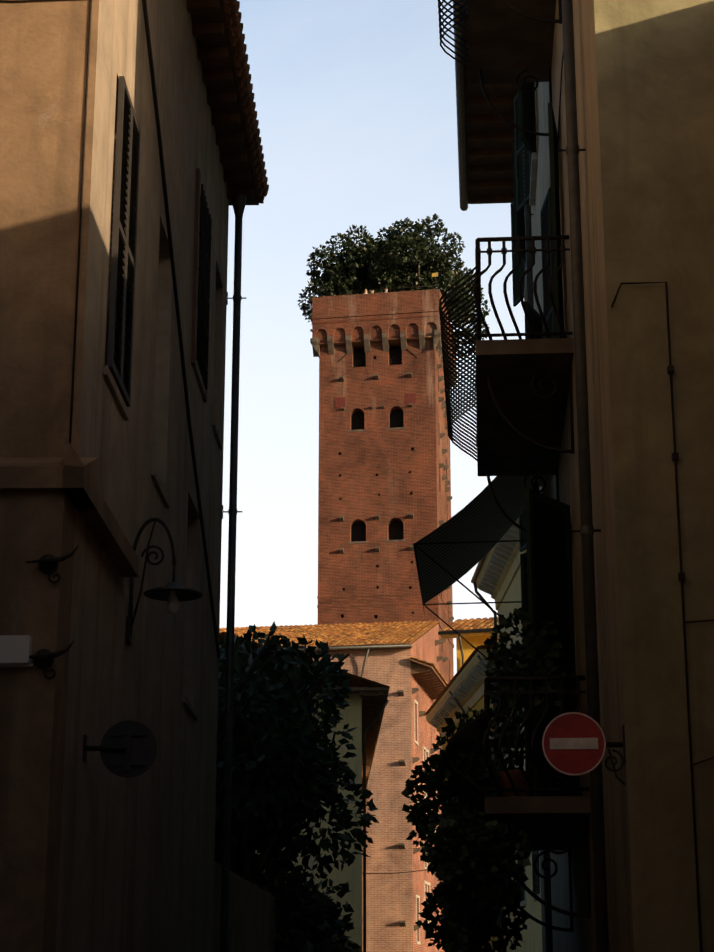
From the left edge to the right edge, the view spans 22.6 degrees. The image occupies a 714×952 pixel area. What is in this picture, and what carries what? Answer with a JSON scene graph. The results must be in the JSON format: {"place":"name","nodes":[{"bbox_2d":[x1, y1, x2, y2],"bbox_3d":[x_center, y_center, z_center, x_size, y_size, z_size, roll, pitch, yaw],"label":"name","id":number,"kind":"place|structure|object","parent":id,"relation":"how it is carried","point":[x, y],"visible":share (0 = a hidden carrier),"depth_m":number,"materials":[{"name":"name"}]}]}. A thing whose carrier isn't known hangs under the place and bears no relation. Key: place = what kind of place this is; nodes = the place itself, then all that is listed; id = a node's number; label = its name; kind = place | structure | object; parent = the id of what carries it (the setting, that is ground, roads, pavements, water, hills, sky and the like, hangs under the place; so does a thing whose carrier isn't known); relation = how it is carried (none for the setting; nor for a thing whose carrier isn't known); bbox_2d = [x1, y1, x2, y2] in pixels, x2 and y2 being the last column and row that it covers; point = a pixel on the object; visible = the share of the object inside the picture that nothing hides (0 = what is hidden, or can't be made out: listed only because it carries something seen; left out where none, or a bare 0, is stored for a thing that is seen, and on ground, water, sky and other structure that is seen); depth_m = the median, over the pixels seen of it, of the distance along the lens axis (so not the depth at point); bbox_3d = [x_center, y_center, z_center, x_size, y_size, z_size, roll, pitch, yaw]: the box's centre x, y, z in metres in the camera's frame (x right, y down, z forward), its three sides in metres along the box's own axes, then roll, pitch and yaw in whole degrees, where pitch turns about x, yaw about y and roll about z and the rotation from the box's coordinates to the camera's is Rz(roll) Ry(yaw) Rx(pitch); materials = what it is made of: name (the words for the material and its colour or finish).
{"place":"outdoors","nodes":[
{"label":"outdoors","id":0,"kind":"place"},
{"bbox_2d":[0,0,228,951],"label":"building walls","id":1,"kind":"structure","parent":0,"point":[96,855],"depth_m":13.38,"materials":[{"name":"beige paint"}]},
{"bbox_2d":[0,635,33,667],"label":"sign","id":2,"kind":"object","parent":1,"relation":"attached to","point":[15,650],"visible":1,"depth_m":11.48,"materials":[{"name":"grey plastic"}]},
{"bbox_2d":[107,76,140,406],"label":"building closed shutters","id":3,"kind":"object","parent":1,"relation":"attached to","point":[127,161],"visible":1,"depth_m":14.27,"materials":[{"name":"brown wood"}]},
{"bbox_2d":[25,0,245,761],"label":"building ironwork","id":4,"kind":"object","parent":1,"relation":"attached to","point":[48,564],"visible":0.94,"depth_m":15.61,"materials":[{"name":"metal"}]},
{"bbox_2d":[100,720,156,777],"bbox_3d":[-1.609,1.918,12.553,0.400,0.400,0.047,0,-16,1],"label":"traffic sign","id":5,"kind":"object","parent":4,"relation":"attached to","point":[138,755],"visible":0.94,"depth_m":12.55,"materials":[{"name":"grey metal"}]},
{"bbox_2d":[143,582,202,600],"bbox_3d":[-1.509,0.929,14.678,0.490,0.106,0.490,0,-16,1],"label":"lamp shade","id":6,"kind":"object","parent":4,"relation":"attached to","point":[162,593],"visible":0.92,"depth_m":14.70,"materials":[{"name":"metal"}]},
{"bbox_2d":[167,590,178,613],"bbox_3d":[-1.509,1.034,14.647,0.100,0.195,0.100,0,-16,1],"label":"light bulb","id":7,"kind":"object","parent":6,"relation":"attached to","point":[172,605],"visible":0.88,"depth_m":14.61,"materials":[{"name":"white glass"}]},
{"bbox_2d":[103,361,222,719],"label":"building sills","id":8,"kind":"structure","parent":1,"relation":"attached to","point":[124,411],"depth_m":16.56,"materials":[{"name":"stone"}]},
{"bbox_2d":[187,0,258,205],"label":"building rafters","id":9,"kind":"object","parent":1,"relation":"attached to","point":[210,30],"visible":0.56,"depth_m":21.12,"materials":[{"name":"brown wood"}]},
{"bbox_2d":[220,194,246,951],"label":"drainpipe","id":10,"kind":"object","parent":1,"relation":"attached to","point":[239,202],"visible":1,"depth_m":22.10,"materials":[{"name":"black metal"}]},
{"bbox_2d":[224,0,263,202],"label":"building roof","id":11,"kind":"structure","parent":1,"relation":"on","point":[234,36],"depth_m":21.14,"materials":[{"name":"brown tile"}]},
{"bbox_2d":[223,0,268,203],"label":"roof tiles","id":12,"kind":"object","parent":11,"relation":"on","point":[243,59],"visible":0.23,"depth_m":21.39,"materials":[{"name":"brown tile"}]},
{"bbox_2d":[0,0,563,873],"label":"overhead cables","id":13,"kind":"object","parent":1,"relation":"attached to","point":[82,202],"visible":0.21,"depth_m":13.01,"materials":[{"name":"metal"}]},
{"bbox_2d":[191,168,211,402],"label":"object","id":14,"kind":"object","parent":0,"point":[195,271],"visible":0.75,"depth_m":19.61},
{"bbox_2d":[196,184,211,388],"bbox_3d":[-1.730,-2.138,20.221,0.024,2.100,1.100,0,-16,1],"label":"shutter","id":15,"kind":"object","parent":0,"point":[203,304],"visible":1,"depth_m":20.16,"materials":[{"name":"brown wood"}]},
{"bbox_2d":[220,0,524,674],"label":"sky","id":16,"kind":"structure","parent":0,"point":[356,108],"materials":[{"name":"blue"}]},
{"bbox_2d":[426,649,494,739],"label":"yellow house cornice","id":17,"kind":"structure","parent":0,"point":[474,696],"depth_m":61.12,"materials":[{"name":"beige paint"}]},
{"bbox_2d":[442,694,504,951],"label":"yellow house walls","id":18,"kind":"structure","parent":0,"point":[479,706],"depth_m":59.61,"materials":[{"name":"yellow paint"}]},
{"bbox_2d":[430,659,492,927],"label":"yellow house trim","id":19,"kind":"structure","parent":18,"relation":"attached to","point":[464,689],"depth_m":61.29,"materials":[{"name":"beige paint"}]},
{"bbox_2d":[441,743,490,925],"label":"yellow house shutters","id":20,"kind":"object","parent":18,"relation":"attached to","point":[447,800],"depth_m":60.38,"materials":[{"name":"wood"}]},
{"bbox_2d":[449,655,500,940],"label":"yellow house pipes","id":21,"kind":"object","parent":18,"relation":"attached to","point":[463,718],"visible":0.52,"depth_m":56.02,"materials":[{"name":"metal"}]},
{"bbox_2d":[456,636,497,671],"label":"yellow house walls","id":22,"kind":"structure","parent":0,"point":[469,649],"depth_m":77.76,"materials":[{"name":"yellow paint"}]},
{"bbox_2d":[438,629,492,664],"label":"tall yellow house pipes","id":23,"kind":"object","parent":22,"relation":"attached to","point":[464,631],"visible":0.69,"depth_m":77.28,"materials":[{"name":"metal"}]},
{"bbox_2d":[439,632,493,638],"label":"roof eave","id":24,"kind":"object","parent":22,"relation":"attached to","point":[464,635],"visible":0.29,"depth_m":77.51,"materials":[{"name":"brown wood"}]},
{"bbox_2d":[440,617,497,630],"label":"tiled roof","id":25,"kind":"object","parent":22,"relation":"on","point":[471,623],"visible":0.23,"depth_m":78.79,"materials":[{"name":"orange tile"}]},
{"bbox_2d":[445,619,497,630],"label":"roof tiles","id":26,"kind":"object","parent":25,"relation":"on","point":[471,625],"depth_m":78.47,"materials":[{"name":"orange tile"}]},
{"bbox_2d":[498,567,541,951],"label":"cream palazzo walls","id":27,"kind":"structure","parent":0,"point":[532,936],"depth_m":49.26,"materials":[{"name":"beige paint"}]},
{"bbox_2d":[423,642,498,715],"bbox_3d":[7.995,6.481,63.278,9.700,2.000,14.400,1,-16,-5],"label":"gutter","id":28,"kind":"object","parent":27,"relation":"attached to","point":[467,661],"depth_m":60.92,"materials":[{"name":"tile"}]},
{"bbox_2d":[471,554,503,951],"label":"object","id":29,"kind":"object","parent":27,"relation":"attached to","point":[477,570],"visible":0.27,"depth_m":55.49,"materials":[{"name":"grey metal"}]},
{"bbox_2d":[475,539,526,609],"bbox_3d":[4.497,0.113,43.968,0.700,0.950,26.000,1,-16,-2],"label":"roof eave","id":30,"kind":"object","parent":27,"relation":"attached to","point":[511,568],"depth_m":53.11,"materials":[{"name":"beige paint"}]},
{"bbox_2d":[479,518,540,905],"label":"cream palazzo trim","id":31,"kind":"structure","parent":27,"relation":"attached to","point":[497,565],"depth_m":51.77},
{"bbox_2d":[502,701,539,900],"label":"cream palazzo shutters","id":32,"kind":"object","parent":27,"relation":"attached to","point":[537,880],"visible":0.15,"depth_m":46.11,"materials":[{"name":"wood"}]},
{"bbox_2d":[524,0,713,951],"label":"building walls","id":33,"kind":"structure","parent":0,"point":[644,72],"depth_m":11.97,"materials":[{"name":"brown paint"}]},
{"bbox_2d":[464,0,517,203],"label":"roof eave","id":34,"kind":"object","parent":33,"relation":"attached to","point":[490,132],"visible":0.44,"depth_m":29.47,"materials":[{"name":"brown wood"}]},
{"bbox_2d":[468,0,590,850],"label":"building balcony slabs","id":35,"kind":"structure","parent":33,"relation":"attached to","point":[507,44],"depth_m":17.93,"materials":[{"name":"grey concrete"}]},
{"bbox_2d":[524,152,556,783],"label":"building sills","id":36,"kind":"structure","parent":33,"relation":"attached to","point":[533,176],"depth_m":24.17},
{"bbox_2d":[510,82,579,795],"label":"building shutters","id":37,"kind":"object","parent":33,"relation":"attached to","point":[546,570],"visible":0.54,"depth_m":16.80,"materials":[{"name":"wood"}]},
{"bbox_2d":[413,0,713,951],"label":"wrought ironwork","id":38,"kind":"object","parent":33,"relation":"attached to","point":[465,394],"visible":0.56,"depth_m":16.25,"materials":[{"name":"metal"}]},
{"label":"ground","id":39,"kind":"structure","parent":0,"visible":0},
{"bbox_2d":[212,861,361,951],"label":"garden wall","id":40,"kind":"structure","parent":39,"relation":"on","point":[252,923],"depth_m":24.63,"materials":[{"name":"paint"}]},
{"bbox_2d":[214,621,378,951],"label":"garden tree","id":41,"kind":"object","parent":39,"relation":"on","point":[313,923],"depth_m":29.09,"materials":[{"name":"green plant"}]},
{"bbox_2d":[256,694,361,946],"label":"cream house walls","id":42,"kind":"structure","parent":39,"relation":"on","point":[351,874],"depth_m":57.02,"materials":[{"name":"beige paint"}]},
{"bbox_2d":[219,632,389,787],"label":"roof","id":43,"kind":"structure","parent":42,"relation":"on","point":[356,681],"depth_m":58.72,"materials":[{"name":"brown wood"}]},
{"bbox_2d":[282,687,387,794],"bbox_3d":[-4.589,11.311,72.565,10.550,0.240,31.200,0,-16,-1],"label":"roof eave","id":44,"kind":"object","parent":42,"relation":"attached to","point":[374,699],"visible":0.19,"depth_m":61.84,"materials":[{"name":"brown wood"}]},
{"bbox_2d":[363,699,388,951],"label":"drainpipe","id":45,"kind":"object","parent":42,"relation":"attached to","point":[364,810],"visible":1,"depth_m":58.42,"materials":[{"name":"metal"}]},
{"bbox_2d":[296,624,442,951],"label":"brick building","id":46,"kind":"structure","parent":39,"relation":"on","point":[390,901],"depth_m":91.62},
{"bbox_2d":[223,621,439,646],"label":"roof tiles","id":47,"kind":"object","parent":46,"relation":"on","point":[422,633],"depth_m":99.25,"materials":[{"name":"orange tile"}]},
{"bbox_2d":[219,620,447,683],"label":"tiled roof","id":48,"kind":"structure","parent":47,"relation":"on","point":[311,631],"depth_m":100.79,"materials":[{"name":"orange tile"}]},
{"bbox_2d":[284,644,410,676],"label":"gutter and downspout","id":49,"kind":"object","parent":46,"relation":"attached to","point":[368,647],"visible":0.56,"depth_m":93.16,"materials":[{"name":"metal"}]},
{"bbox_2d":[297,645,445,699],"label":"wood palazzo eaves","id":50,"kind":"object","parent":46,"relation":"attached to","point":[430,681],"visible":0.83,"depth_m":94.32,"materials":[{"name":"brown wood"}]},
{"bbox_2d":[397,640,442,930],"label":"putlog holes","id":51,"kind":"object","parent":46,"relation":"attached to","point":[403,763],"visible":0.54,"depth_m":92.01,"materials":[{"name":"black"}]},
{"bbox_2d":[414,699,436,944],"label":"palazzo stone frames","id":52,"kind":"structure","parent":46,"relation":"attached to","point":[427,751],"depth_m":94.12,"materials":[{"name":"beige stone"}]},
{"bbox_2d":[410,657,446,685],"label":"roof edge","id":53,"kind":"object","parent":46,"relation":"attached to","point":[432,666],"depth_m":93.23,"materials":[{"name":"brown tile"}]},
{"bbox_2d":[311,289,454,951],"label":"brick tower","id":54,"kind":"structure","parent":39,"relation":"on","point":[380,469],"depth_m":109.34,"materials":[{"name":"brown brick"}]},
{"bbox_2d":[335,393,415,407],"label":"red guinigi tower panels","id":55,"kind":"object","parent":54,"relation":"attached to","point":[341,402],"visible":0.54,"depth_m":110.50,"materials":[{"name":"red brick"}]},
{"bbox_2d":[348,427,405,543],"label":"guinigi tower sills","id":56,"kind":"structure","parent":54,"relation":"attached to","point":[358,542],"depth_m":107.98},
{"bbox_2d":[352,349,403,541],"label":"tower window","id":57,"kind":"structure","parent":54,"relation":"in","point":[395,526],"depth_m":110.39,"materials":[{"name":"black"}]},
{"bbox_2d":[327,271,435,366],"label":"guinigi tower ironwork","id":58,"kind":"object","parent":54,"relation":"attached to","point":[389,358],"visible":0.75,"depth_m":111.54,"materials":[{"name":"grey metal"}]},
{"bbox_2d":[310,330,454,662],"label":"guinigi tower stone corbels","id":59,"kind":"object","parent":54,"relation":"attached to","point":[314,341],"visible":0.46,"depth_m":110.97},
{"bbox_2d":[298,213,490,356],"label":"trees","id":60,"kind":"object","parent":54,"relation":"attached to","point":[378,264],"depth_m":114.98,"materials":[{"name":"green plant"}]},
{"bbox_2d":[453,0,608,951],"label":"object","id":61,"kind":"object","parent":39,"relation":"on","point":[596,779],"visible":0.54,"depth_m":13.36,"materials":[{"name":"black metal"}]},
{"bbox_2d":[414,475,537,615],"bbox_3d":[1.591,0.653,22.948,1.600,1.820,3.400,-1,-16,4],"label":"awning","id":62,"kind":"object","parent":61,"relation":"attached to","point":[480,517],"visible":0.71,"depth_m":22.91,"materials":[{"name":"black fabric"}]},
{"bbox_2d":[401,605,569,951],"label":"balcony plants","id":63,"kind":"object","parent":61,"relation":"attached to","point":[472,901],"visible":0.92,"depth_m":15.69,"materials":[{"name":"green plant"}]},
{"bbox_2d":[498,770,529,796],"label":"balcony pots","id":64,"kind":"object","parent":61,"relation":"on","point":[517,777],"visible":0.27,"depth_m":15.29,"materials":[{"name":"ceramic"}]},
{"bbox_2d":[542,712,605,775],"bbox_3d":[1.355,1.674,11.154,0.400,0.400,0.024,-1,-16,4],"label":"no entry sign","id":65,"kind":"object","parent":61,"relation":"attached to","point":[574,761],"visible":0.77,"depth_m":11.14,"materials":[{"name":"red metal"}]}
]}

